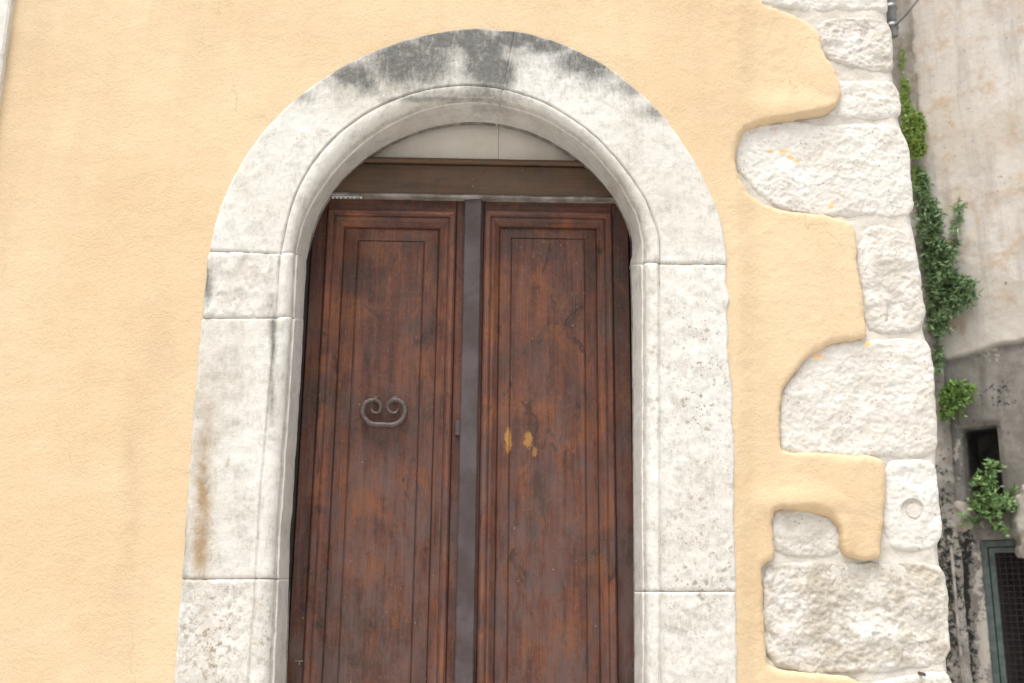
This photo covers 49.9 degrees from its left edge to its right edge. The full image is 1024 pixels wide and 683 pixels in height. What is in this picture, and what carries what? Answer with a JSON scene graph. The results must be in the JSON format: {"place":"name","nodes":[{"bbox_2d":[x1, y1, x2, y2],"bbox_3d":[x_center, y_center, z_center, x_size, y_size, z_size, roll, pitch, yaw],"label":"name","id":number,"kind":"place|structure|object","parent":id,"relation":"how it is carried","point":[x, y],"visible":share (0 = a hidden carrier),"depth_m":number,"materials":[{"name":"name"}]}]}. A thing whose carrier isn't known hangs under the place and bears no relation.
{"place":"outdoors","nodes":[
{"label":"outdoors","id":0,"kind":"place"},
{"bbox_2d":[0,0,951,682],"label":"plastered house","id":1,"kind":"structure","parent":0,"point":[462,342],"depth_m":4.18,"materials":[{"name":"paint"}]},
{"bbox_2d":[0,0,14,106],"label":"window","id":2,"kind":"structure","parent":1,"relation":"in","point":[6,6],"depth_m":4.32,"materials":[{"name":"stone"}]},
{"bbox_2d":[287,196,464,682],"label":"door leaf","id":3,"kind":"structure","parent":1,"relation":"in","point":[374,577],"depth_m":4.24,"materials":[{"name":"brown wood"}]},
{"bbox_2d":[454,199,633,682],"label":"door leaf","id":4,"kind":"structure","parent":1,"relation":"in","point":[544,589],"depth_m":4.25,"materials":[{"name":"brown wood"}]},
{"bbox_2d":[886,0,898,38],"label":"drain pipe","id":5,"kind":"object","parent":1,"relation":"attached to","point":[891,15],"visible":0.69,"depth_m":7.50,"materials":[{"name":"metal"}]},
{"bbox_2d":[894,0,918,26],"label":"cable","id":6,"kind":"object","parent":5,"relation":"attached to","point":[901,19],"visible":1,"depth_m":7.36,"materials":[{"name":"metal"}]},
{"label":"ground","id":7,"kind":"structure","parent":0,"visible":0},
{"bbox_2d":[892,0,972,682],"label":"alley end wall","id":8,"kind":"structure","parent":7,"relation":"on","point":[943,451],"depth_m":6.92,"materials":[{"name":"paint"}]},
{"bbox_2d":[899,47,922,191],"bbox_3d":[2.698,-1.514,7.487,0.124,1.085,0.072,1,-14,-1],"label":"moss tuft","id":9,"kind":"object","parent":8,"relation":"attached to","point":[904,92],"visible":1,"depth_m":7.53,"materials":[{"name":"green plant"}]},
{"bbox_2d":[949,545,964,682],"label":"thin pipe","id":10,"kind":"object","parent":8,"relation":"attached to","point":[957,615],"visible":1,"depth_m":6.65,"materials":[{"name":"grey metal"}]},
{"bbox_2d":[910,0,1023,682],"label":"neighbouring house","id":11,"kind":"structure","parent":7,"relation":"on","point":[968,56],"depth_m":7.12,"materials":[{"name":"paint"}]},
{"bbox_2d":[899,99,928,159],"bbox_3d":[2.715,-1.435,7.437,0.204,0.473,0.145,1,-14,-1],"label":"plant","id":12,"kind":"object","parent":11,"relation":"attached to","point":[913,125],"depth_m":7.40,"materials":[{"name":"green plant"}]},
{"bbox_2d":[912,165,982,375],"bbox_3d":[2.823,-0.502,7.137,0.445,1.478,0.282,-12,-19,40],"label":"plant","id":13,"kind":"object","parent":11,"relation":"attached to","point":[938,259],"depth_m":7.12,"materials":[{"name":"green plant"}]},
{"bbox_2d":[936,377,978,424],"bbox_3d":[2.810,0.372,6.953,0.324,0.306,0.192,-10,-18,36],"label":"plant","id":14,"kind":"object","parent":11,"relation":"attached to","point":[958,393],"depth_m":6.94,"materials":[{"name":"green plant"}]},
{"bbox_2d":[956,457,1019,536],"bbox_3d":[2.897,0.940,6.686,0.397,0.498,0.268,-11,-18,38],"label":"plant","id":15,"kind":"object","parent":11,"relation":"attached to","point":[994,504],"depth_m":6.69,"materials":[{"name":"green plant"}]},
{"bbox_2d":[980,540,1023,682],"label":"gate","id":16,"kind":"structure","parent":11,"relation":"attached to","point":[995,621],"depth_m":6.65,"materials":[{"name":"grey metal"}]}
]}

